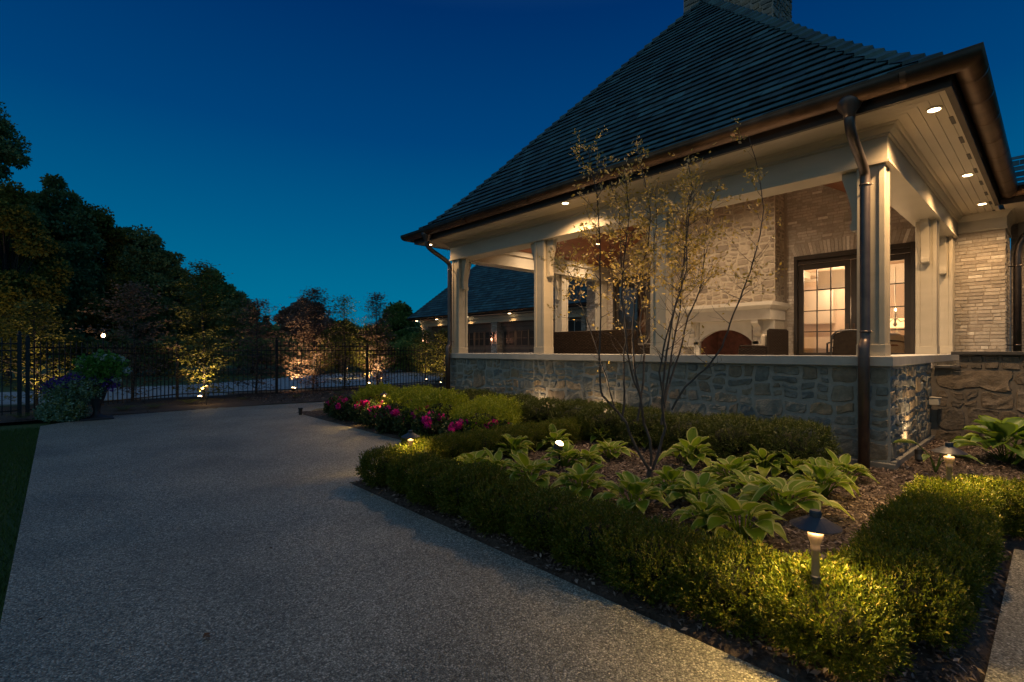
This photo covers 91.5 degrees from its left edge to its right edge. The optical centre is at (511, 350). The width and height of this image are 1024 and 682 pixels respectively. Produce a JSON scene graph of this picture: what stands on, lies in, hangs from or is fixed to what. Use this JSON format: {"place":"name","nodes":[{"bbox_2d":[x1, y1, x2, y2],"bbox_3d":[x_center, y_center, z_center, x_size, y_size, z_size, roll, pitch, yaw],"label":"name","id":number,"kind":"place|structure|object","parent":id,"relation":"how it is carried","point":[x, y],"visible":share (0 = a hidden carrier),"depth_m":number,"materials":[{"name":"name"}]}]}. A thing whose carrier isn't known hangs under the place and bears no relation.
{"place":"outdoors","nodes":[
{"label":"outdoors","id":0,"kind":"place"},
{"bbox_2d":[0,426,39,617],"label":"lawn grass","id":1,"kind":"structure","parent":0,"point":[12,434],"depth_m":5.72,"materials":[{"name":"plant"}]},
{"bbox_2d":[0,356,443,621],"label":"ground","id":2,"kind":"structure","parent":0,"point":[24,424],"depth_m":20.18,"materials":[{"name":"plant"}]},
{"bbox_2d":[0,331,21,416],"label":"iron gate","id":3,"kind":"structure","parent":2,"relation":"on","point":[19,372],"depth_m":10.43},
{"bbox_2d":[0,102,49,305],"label":"tree","id":4,"kind":"object","parent":2,"relation":"on","point":[11,153],"visible":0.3,"depth_m":24.68,"materials":[{"name":"green plant"}]},
{"bbox_2d":[0,178,74,383],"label":"tree","id":5,"kind":"object","parent":2,"relation":"on","point":[20,223],"visible":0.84,"depth_m":21.90,"materials":[{"name":"green plant"}]},
{"bbox_2d":[12,329,88,376],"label":"shrub","id":6,"kind":"object","parent":2,"relation":"on","point":[79,335],"visible":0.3,"depth_m":26.44,"materials":[{"name":"green plant"}]},
{"bbox_2d":[0,173,116,375],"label":"tree","id":7,"kind":"object","parent":2,"relation":"on","point":[57,207],"visible":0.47,"depth_m":28.61,"materials":[{"name":"green plant"}]},
{"bbox_2d":[59,199,147,339],"bbox_3d":[-25.964,-3.907,31.024,5.737,10.819,5.204,0,0,-42],"label":"tree","id":8,"kind":"object","parent":2,"relation":"on","point":[113,237],"visible":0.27,"depth_m":30.73,"materials":[{"name":"green plant"}]},
{"bbox_2d":[75,328,151,366],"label":"shrub","id":9,"kind":"object","parent":2,"relation":"on","point":[90,339],"visible":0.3,"depth_m":27.62,"materials":[{"name":"green plant"}]},
{"bbox_2d":[96,224,184,371],"bbox_3d":[-24.861,-3.444,32.993,5.461,9.894,6.004,0,0,-42],"label":"tree","id":10,"kind":"object","parent":2,"relation":"on","point":[146,247],"visible":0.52,"depth_m":32.06,"materials":[{"name":"green plant"}]},
{"bbox_2d":[121,335,188,375],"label":"shrub","id":11,"kind":"object","parent":2,"relation":"on","point":[171,340],"visible":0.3,"depth_m":28.63,"materials":[{"name":"green plant"}]},
{"bbox_2d":[145,250,200,371],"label":"tree","id":12,"kind":"object","parent":2,"relation":"on","point":[175,262],"visible":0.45,"depth_m":33.52,"materials":[{"name":"green plant"}]},
{"bbox_2d":[167,335,242,374],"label":"shrub","id":13,"kind":"object","parent":2,"relation":"on","point":[181,343],"visible":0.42,"depth_m":29.20,"materials":[{"name":"green plant"}]},
{"bbox_2d":[180,267,248,369],"bbox_3d":[-22.628,-2.402,37.962,5.610,7.812,5.933,0,0,-42],"label":"tree","id":14,"kind":"object","parent":2,"relation":"on","point":[231,288],"visible":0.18,"depth_m":36.65,"materials":[{"name":"green plant"}]},
{"bbox_2d":[0,383,444,422],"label":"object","id":15,"kind":"object","parent":2,"relation":"on","point":[231,400],"visible":0.45,"depth_m":13.13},
{"bbox_2d":[0,298,80,406],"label":"sapling","id":16,"kind":"object","parent":15,"relation":"on","point":[34,338],"visible":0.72,"depth_m":12.37,"materials":[{"name":"green plant"}]},
{"bbox_2d":[25,335,175,415],"bbox_3d":[-9.953,0.568,12.440,0.095,1.785,3.851,0,0,10],"label":"iron fence","id":17,"kind":"object","parent":15,"relation":"on","point":[27,374],"visible":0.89,"depth_m":11.83,"materials":[{"name":"metal"}]},
{"bbox_2d":[67,280,192,400],"bbox_3d":[-10.334,-0.263,13.720,2.886,3.328,2.798,0,0,-29],"label":"sapling","id":18,"kind":"object","parent":15,"relation":"on","point":[133,292],"visible":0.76,"depth_m":13.60,"materials":[{"name":"green plant"}]},
{"bbox_2d":[141,259,252,398],"bbox_3d":[-8.925,-0.603,14.393,2.370,4.006,2.658,0,0,6],"label":"sapling","id":19,"kind":"object","parent":15,"relation":"on","point":[203,302],"visible":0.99,"depth_m":14.28,"materials":[{"name":"green plant"}]},
{"bbox_2d":[176,341,274,398],"bbox_3d":[-8.600,0.598,15.100,2.626,1.725,0.090,0,0,-36],"label":"iron fence","id":20,"kind":"object","parent":15,"relation":"on","point":[218,355],"visible":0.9,"depth_m":15.09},
{"bbox_2d":[210,298,304,393],"bbox_3d":[-8.324,-0.147,16.176,2.513,3.122,2.554,0,0,24],"label":"sapling","id":21,"kind":"object","parent":15,"relation":"on","point":[257,339],"visible":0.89,"depth_m":16.04,"materials":[{"name":"green plant"}]},
{"bbox_2d":[268,286,360,390],"bbox_3d":[-6.975,-0.429,17.254,3.144,3.662,2.700,0,0,-27],"label":"sapling","id":22,"kind":"object","parent":15,"relation":"on","point":[315,297],"visible":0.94,"depth_m":17.20,"materials":[{"name":"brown plant"}]},
{"bbox_2d":[275,338,365,393],"bbox_3d":[-6.388,0.527,16.908,3.115,1.865,0.088,0,0,-44],"label":"iron fence","id":23,"kind":"object","parent":15,"relation":"on","point":[293,350],"visible":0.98,"depth_m":16.82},
{"bbox_2d":[303,294,374,388],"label":"sapling","id":24,"kind":"object","parent":15,"relation":"on","point":[344,331],"visible":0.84,"depth_m":17.87,"materials":[{"name":"green plant"}]},
{"bbox_2d":[353,292,399,383],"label":"sapling","id":25,"kind":"object","parent":15,"relation":"on","point":[377,304],"visible":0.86,"depth_m":18.75,"materials":[{"name":"green plant"}]},
{"bbox_2d":[366,343,451,385],"bbox_3d":[-3.713,0.598,19.536,0.088,1.725,4.417,0,0,44],"label":"iron fence","id":26,"kind":"object","parent":15,"relation":"on","point":[385,354],"visible":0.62,"depth_m":18.80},
{"bbox_2d":[398,328,442,379],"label":"sapling","id":27,"kind":"object","parent":15,"relation":"on","point":[425,335],"visible":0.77,"depth_m":23.16,"materials":[{"name":"green plant"}]},
{"bbox_2d":[423,327,451,384],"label":"sapling","id":28,"kind":"object","parent":15,"relation":"on","point":[444,335],"visible":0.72,"depth_m":19.64,"materials":[{"name":"green plant"}]},
{"bbox_2d":[210,291,267,370],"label":"tree","id":29,"kind":"object","parent":2,"relation":"on","point":[237,298],"visible":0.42,"depth_m":35.15,"materials":[{"name":"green plant"}]},
{"bbox_2d":[221,335,279,372],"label":"shrub","id":30,"kind":"object","parent":2,"relation":"on","point":[241,348],"visible":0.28,"depth_m":29.71,"materials":[{"name":"green plant"}]},
{"bbox_2d":[255,338,332,373],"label":"shrub","id":31,"kind":"object","parent":2,"relation":"on","point":[286,348],"visible":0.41,"depth_m":29.63,"materials":[{"name":"green plant"}]},
{"bbox_2d":[272,297,335,367],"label":"tree","id":32,"kind":"object","parent":2,"relation":"on","point":[292,308],"visible":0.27,"depth_m":40.47,"materials":[{"name":"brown plant"}]},
{"bbox_2d":[304,340,375,372],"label":"shrub","id":33,"kind":"object","parent":2,"relation":"on","point":[362,356],"visible":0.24,"depth_m":31.73,"materials":[{"name":"green plant"}]},
{"bbox_2d":[378,300,419,338],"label":"tree","id":34,"kind":"object","parent":2,"relation":"on","point":[400,311],"visible":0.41,"depth_m":45.17,"materials":[{"name":"green plant"}]},
{"bbox_2d":[380,339,436,371],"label":"shrub","id":35,"kind":"object","parent":2,"relation":"on","point":[401,344],"visible":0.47,"depth_m":32.00,"materials":[{"name":"green plant"}]},
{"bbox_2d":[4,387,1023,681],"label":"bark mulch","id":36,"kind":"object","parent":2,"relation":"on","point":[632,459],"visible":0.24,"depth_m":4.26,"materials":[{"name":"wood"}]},
{"bbox_2d":[349,381,403,407],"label":"golden shrub","id":37,"kind":"object","parent":36,"relation":"on","point":[371,391],"visible":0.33,"depth_m":9.97,"materials":[{"name":"green plant"}]},
{"bbox_2d":[371,403,405,433],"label":"geranium","id":38,"kind":"object","parent":36,"relation":"on","point":[391,412],"visible":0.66,"depth_m":8.34,"materials":[{"name":"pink plant"}]},
{"bbox_2d":[354,442,423,488],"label":"boxwood shrub","id":39,"kind":"object","parent":36,"relation":"on","point":[368,466],"visible":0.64,"depth_m":5.09,"materials":[{"name":"green plant"}]},
{"bbox_2d":[381,385,441,410],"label":"golden shrub","id":40,"kind":"object","parent":36,"relation":"on","point":[396,396],"visible":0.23,"depth_m":8.95,"materials":[{"name":"green plant"}]},
{"bbox_2d":[383,451,452,496],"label":"boxwood shrub","id":41,"kind":"object","parent":36,"relation":"on","point":[391,477],"visible":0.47,"depth_m":4.83,"materials":[{"name":"green plant"}]},
{"bbox_2d":[393,434,452,462],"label":"boxwood shrub","id":42,"kind":"object","parent":36,"relation":"on","point":[420,443],"visible":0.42,"depth_m":5.75,"materials":[{"name":"green plant"}]},
{"bbox_2d":[411,409,449,436],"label":"geranium","id":43,"kind":"object","parent":36,"relation":"on","point":[430,424],"visible":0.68,"depth_m":7.48,"materials":[{"name":"pink plant"}]},
{"bbox_2d":[400,386,475,425],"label":"golden shrub","id":44,"kind":"object","parent":36,"relation":"on","point":[450,397],"visible":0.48,"depth_m":8.12,"materials":[{"name":"green plant"}]},
{"bbox_2d":[401,457,476,508],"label":"boxwood shrub","id":45,"kind":"object","parent":36,"relation":"on","point":[415,482],"visible":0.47,"depth_m":4.46,"materials":[{"name":"green plant"}]},
{"bbox_2d":[428,431,481,462],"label":"boxwood shrub","id":46,"kind":"object","parent":36,"relation":"on","point":[458,448],"visible":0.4,"depth_m":6.02,"materials":[{"name":"green plant"}]},
{"bbox_2d":[431,460,511,520],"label":"boxwood shrub","id":47,"kind":"object","parent":36,"relation":"on","point":[472,472],"visible":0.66,"depth_m":4.16,"materials":[{"name":"green plant"}]},
{"bbox_2d":[448,397,517,431],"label":"golden shrub","id":48,"kind":"object","parent":36,"relation":"on","point":[503,412],"visible":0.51,"depth_m":7.35,"materials":[{"name":"green plant"}]},
{"bbox_2d":[456,427,510,456],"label":"boxwood shrub","id":49,"kind":"object","parent":36,"relation":"on","point":[483,435],"visible":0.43,"depth_m":6.36,"materials":[{"name":"green plant"}]},
{"bbox_2d":[464,392,523,424],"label":"golden shrub","id":50,"kind":"object","parent":36,"relation":"on","point":[513,403],"visible":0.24,"depth_m":8.43,"materials":[{"name":"green plant"}]},
{"bbox_2d":[458,475,553,537],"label":"boxwood shrub","id":51,"kind":"object","parent":36,"relation":"on","point":[514,487],"visible":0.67,"depth_m":3.81,"materials":[{"name":"green plant"}]},
{"bbox_2d":[486,423,535,455],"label":"boxwood shrub","id":52,"kind":"object","parent":36,"relation":"on","point":[512,429],"visible":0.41,"depth_m":6.70,"materials":[{"name":"green plant"}]},
{"bbox_2d":[491,433,534,458],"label":"hosta","id":53,"kind":"object","parent":36,"relation":"on","point":[516,442],"visible":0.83,"depth_m":6.31,"materials":[{"name":"green plant"}]},
{"bbox_2d":[504,451,558,490],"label":"hosta","id":54,"kind":"object","parent":36,"relation":"on","point":[524,463],"visible":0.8,"depth_m":5.00,"materials":[{"name":"green plant"}]},
{"bbox_2d":[515,421,558,449],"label":"boxwood shrub","id":55,"kind":"object","parent":36,"relation":"on","point":[542,428],"visible":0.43,"depth_m":6.97,"materials":[{"name":"green plant"}]},
{"bbox_2d":[518,396,571,430],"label":"yew shrub","id":56,"kind":"object","parent":36,"relation":"on","point":[539,413],"visible":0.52,"depth_m":8.54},
{"bbox_2d":[498,485,595,552],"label":"boxwood shrub","id":57,"kind":"object","parent":36,"relation":"on","point":[515,522],"visible":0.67,"depth_m":3.51,"materials":[{"name":"green plant"}]},
{"bbox_2d":[535,418,580,444],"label":"boxwood shrub","id":58,"kind":"object","parent":36,"relation":"on","point":[569,426],"visible":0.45,"depth_m":7.30,"materials":[{"name":"green plant"}]},
{"bbox_2d":[540,440,590,470],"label":"hosta","id":59,"kind":"object","parent":36,"relation":"on","point":[567,449],"visible":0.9,"depth_m":5.90,"materials":[{"name":"green plant"}]},
{"bbox_2d":[548,398,604,425],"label":"yew shrub","id":60,"kind":"object","parent":36,"relation":"on","point":[579,403],"visible":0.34,"depth_m":8.14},
{"bbox_2d":[550,463,613,499],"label":"hosta","id":61,"kind":"object","parent":36,"relation":"on","point":[577,472],"visible":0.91,"depth_m":4.72,"materials":[{"name":"green plant"}]},
{"bbox_2d":[542,497,652,577],"bbox_3d":[0.559,1.204,3.292,0.694,0.408,0.669,0,0,-31],"label":"boxwood shrub","id":62,"kind":"object","parent":36,"relation":"on","point":[580,537],"visible":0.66,"depth_m":3.19,"materials":[{"name":"green plant"}]},
{"bbox_2d":[576,399,636,441],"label":"yew shrub","id":63,"kind":"object","parent":36,"relation":"on","point":[606,420],"visible":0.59,"depth_m":7.52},
{"bbox_2d":[592,471,671,514],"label":"hosta","id":64,"kind":"object","parent":36,"relation":"on","point":[633,485],"visible":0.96,"depth_m":4.24,"materials":[{"name":"green plant"}]},
{"bbox_2d":[613,404,677,447],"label":"yew shrub","id":65,"kind":"object","parent":36,"relation":"on","point":[637,427],"visible":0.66,"depth_m":7.10,"materials":[{"name":"plant"}]},
{"bbox_2d":[592,514,716,607],"bbox_3d":[0.842,1.204,2.942,0.723,0.401,0.668,0,0,-34],"label":"boxwood shrub","id":66,"kind":"object","parent":36,"relation":"on","point":[649,560],"visible":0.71,"depth_m":2.82,"materials":[{"name":"green plant"}]},
{"bbox_2d":[537,118,787,477],"bbox_3d":[1.532,-0.497,5.357,2.353,3.918,1.818,0,0,-5],"label":"multi stem tree","id":67,"kind":"object","parent":36,"relation":"on","point":[686,247],"visible":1,"depth_m":5.28,"materials":[{"name":"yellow plant"}]},
{"bbox_2d":[642,465,691,501],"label":"hosta","id":68,"kind":"object","parent":36,"relation":"on","point":[667,473],"visible":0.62,"depth_m":4.71,"materials":[{"name":"green plant"}]},
{"bbox_2d":[648,411,725,456],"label":"yew shrub","id":69,"kind":"object","parent":36,"relation":"on","point":[677,432],"visible":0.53,"depth_m":6.68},
{"bbox_2d":[656,427,718,467],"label":"hosta","id":70,"kind":"object","parent":36,"relation":"on","point":[690,445],"visible":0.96,"depth_m":5.95,"materials":[{"name":"green plant"}]},
{"bbox_2d":[662,470,733,514],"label":"hosta","id":71,"kind":"object","parent":36,"relation":"on","point":[705,481],"visible":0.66,"depth_m":4.46,"materials":[{"name":"green plant"}]},
{"bbox_2d":[670,492,741,533],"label":"hosta","id":72,"kind":"object","parent":36,"relation":"on","point":[704,502],"visible":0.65,"depth_m":3.82,"materials":[{"name":"green plant"}]},
{"bbox_2d":[698,455,758,489],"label":"hosta","id":73,"kind":"object","parent":36,"relation":"on","point":[730,462],"visible":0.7,"depth_m":5.14,"materials":[{"name":"green plant"}]},
{"bbox_2d":[661,528,806,645],"bbox_3d":[1.180,1.202,2.656,0.686,0.405,0.742,0,0,40],"label":"boxwood shrub","id":74,"kind":"object","parent":36,"relation":"on","point":[727,584],"visible":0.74,"depth_m":2.51,"materials":[{"name":"green plant"}]},
{"bbox_2d":[693,409,777,463],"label":"yew shrub","id":75,"kind":"object","parent":36,"relation":"on","point":[731,440],"visible":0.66,"depth_m":6.08,"materials":[{"name":"plant"}]},
{"bbox_2d":[689,484,789,545],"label":"hosta","id":76,"kind":"object","parent":36,"relation":"on","point":[766,523],"visible":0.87,"depth_m":3.61,"materials":[{"name":"green plant"}]},
{"bbox_2d":[719,469,786,499],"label":"hosta","id":77,"kind":"object","parent":36,"relation":"on","point":[744,480],"visible":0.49,"depth_m":4.69,"materials":[{"name":"green plant"}]},
{"bbox_2d":[740,444,791,477],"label":"hosta","id":78,"kind":"object","parent":36,"relation":"on","point":[764,470],"visible":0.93,"depth_m":5.56,"materials":[{"name":"green plant"}]},
{"bbox_2d":[735,473,854,520],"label":"hosta","id":79,"kind":"object","parent":36,"relation":"on","point":[794,487],"visible":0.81,"depth_m":4.22,"materials":[{"name":"green plant"}]},
{"bbox_2d":[748,414,843,474],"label":"yew shrub","id":80,"kind":"object","parent":36,"relation":"on","point":[794,444],"visible":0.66,"depth_m":5.64,"materials":[{"name":"plant"}]},
{"bbox_2d":[789,509,842,663],"bbox_3d":[1.353,1.066,2.225,0.203,0.708,0.203,0,0,-42],"label":"path light","id":81,"kind":"object","parent":36,"relation":"on","point":[815,525],"visible":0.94,"depth_m":2.21,"materials":[{"name":"black metal"}]},
{"bbox_2d":[786,457,860,497],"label":"hosta","id":82,"kind":"object","parent":36,"relation":"on","point":[822,468],"visible":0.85,"depth_m":4.67,"materials":[{"name":"green plant"}]},
{"bbox_2d":[747,549,918,681],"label":"boxwood shrub","id":83,"kind":"object","parent":36,"relation":"on","point":[839,624],"visible":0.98,"depth_m":2.16,"materials":[{"name":"green plant"}]},
{"bbox_2d":[824,447,878,482],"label":"hosta","id":84,"kind":"object","parent":36,"relation":"on","point":[844,460],"visible":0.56,"depth_m":5.23,"materials":[{"name":"green plant"}]},
{"bbox_2d":[819,534,981,657],"bbox_3d":[1.935,1.203,2.533,0.658,0.405,0.668,0,0,43],"label":"boxwood shrub","id":85,"kind":"object","parent":36,"relation":"on","point":[953,599],"visible":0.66,"depth_m":2.36,"materials":[{"name":"green plant"}]},
{"bbox_2d":[851,518,993,613],"bbox_3d":[2.304,1.200,2.850,0.656,0.416,0.669,0,0,43],"label":"boxwood shrub","id":86,"kind":"object","parent":36,"relation":"on","point":[948,548],"visible":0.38,"depth_m":2.75,"materials":[{"name":"green plant"}]},
{"bbox_2d":[866,496,1010,580],"bbox_3d":[2.664,1.189,3.171,0.651,0.432,0.711,0,0,-37],"label":"boxwood shrub","id":87,"kind":"object","parent":36,"relation":"on","point":[988,542],"visible":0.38,"depth_m":3.07,"materials":[{"name":"green plant"}]},
{"bbox_2d":[881,488,1006,552],"bbox_3d":[3.020,1.198,3.515,0.686,0.412,0.689,0,0,-40],"label":"boxwood shrub","id":88,"kind":"object","parent":36,"relation":"on","point":[983,512],"visible":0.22,"depth_m":3.45,"materials":[{"name":"green plant"}]},
{"bbox_2d":[931,442,967,483],"bbox_3d":[3.447,1.073,3.937,0.223,0.695,0.223,0,0,-42],"label":"path light","id":89,"kind":"object","parent":36,"relation":"on","point":[949,448],"visible":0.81,"depth_m":3.92,"materials":[{"name":"black metal"}]},
{"bbox_2d":[899,473,1012,538],"bbox_3d":[3.387,1.193,3.849,0.685,0.424,0.668,0,0,40],"label":"boxwood shrub","id":90,"kind":"object","parent":36,"relation":"on","point":[951,487],"visible":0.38,"depth_m":3.76,"materials":[{"name":"green plant"}]},
{"bbox_2d":[940,472,1023,538],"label":"boxwood shrub","id":91,"kind":"object","parent":36,"relation":"on","point":[1005,487],"visible":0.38,"depth_m":3.77,"materials":[{"name":"green plant"}]},
{"bbox_2d":[400,0,1023,470],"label":"brick house","id":92,"kind":"structure","parent":2,"relation":"on","point":[882,168],"depth_m":8.47,"materials":[{"name":"brick"}]},
{"bbox_2d":[553,329,649,353],"bbox_3d":[1.843,0.043,10.762,0.783,0.914,2.494,0,0,-42],"label":"wicker sofa","id":93,"kind":"object","parent":92,"relation":"on","point":[574,342],"visible":0.41,"depth_m":10.34,"materials":[{"name":"brown wicker"}]},
{"bbox_2d":[613,274,649,342],"bbox_3d":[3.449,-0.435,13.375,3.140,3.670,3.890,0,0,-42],"label":"window frame","id":94,"kind":"structure","parent":92,"relation":"in","point":[615,313],"depth_m":15.66,"materials":[{"name":"paint"}]},
{"bbox_2d":[738,329,788,354],"bbox_3d":[5.788,0.008,11.518,0.784,0.984,0.783,0,0,-30],"label":"wicker armchair","id":95,"kind":"object","parent":92,"relation":"on","point":[777,342],"visible":0.58,"depth_m":11.21,"materials":[{"name":"brown wicker"}]},
{"bbox_2d":[826,329,856,354],"bbox_3d":[6.427,0.051,9.565,0.636,0.898,0.631,0,0,23],"label":"sling chair","id":96,"kind":"object","parent":92,"relation":"on","point":[843,342],"visible":0.5,"depth_m":9.38,"materials":[{"name":"black metal"}]},
{"bbox_2d":[897,439,1023,481],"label":"side bed","id":97,"kind":"object","parent":2,"relation":"on","point":[958,466],"visible":0.34,"depth_m":5.86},
{"bbox_2d":[944,415,1023,462],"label":"hosta","id":98,"kind":"object","parent":97,"relation":"on","point":[996,431],"visible":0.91,"depth_m":5.93,"materials":[{"name":"green plant"}]},
{"bbox_2d":[931,351,1023,446],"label":"retaining wall","id":99,"kind":"structure","parent":2,"relation":"on","point":[973,385],"depth_m":7.19,"materials":[{"name":"stone"}]},
{"bbox_2d":[0,370,443,405],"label":"driveway","id":100,"kind":"structure","parent":0,"point":[286,383],"depth_m":20.33,"materials":[{"name":"concrete"}]},
{"bbox_2d":[406,265,586,371],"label":"garage","id":101,"kind":"structure","parent":0,"point":[501,303],"depth_m":28.44,"materials":[{"name":"brick"}]},
{"bbox_2d":[468,327,490,352],"bbox_3d":[-1.916,0.025,30.020,0.120,2.750,2.900,0,0,-42],"label":"garage door","id":102,"kind":"structure","parent":101,"relation":"in","point":[479,341],"depth_m":30.01,"materials":[{"name":"wood"}]},
{"bbox_2d":[503,324,554,352],"bbox_3d":[0.952,0.025,26.883,0.120,2.750,4.200,0,0,-42],"label":"garage door","id":103,"kind":"structure","parent":101,"relation":"in","point":[516,339],"depth_m":27.45,"materials":[{"name":"wood"}]},
{"bbox_2d":[0,402,1023,681],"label":"path","id":104,"kind":"structure","parent":0,"point":[266,542],"depth_m":2.97,"materials":[{"name":"asphalt"}]},
{"bbox_2d":[80,382,113,420],"bbox_3d":[-8.482,1.030,10.198,0.520,0.740,0.520,0,0,-42],"label":"flower urn","id":105,"kind":"object","parent":104,"relation":"on","point":[96,403],"visible":0.76,"depth_m":10.12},
{"bbox_2d":[32,372,120,422],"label":"trailing plant","id":106,"kind":"object","parent":105,"relation":"in","point":[71,405],"visible":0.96,"depth_m":10.00,"materials":[{"name":"green plant"}]},
{"bbox_2d":[71,349,133,384],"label":"hydrangea","id":107,"kind":"object","parent":105,"relation":"in","point":[104,366],"visible":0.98,"depth_m":10.11,"materials":[{"name":"green plant"}]},
{"bbox_2d":[0,0,1023,327],"label":"sky","id":108,"kind":"structure","parent":0,"point":[287,146],"materials":[{"name":"blue"}]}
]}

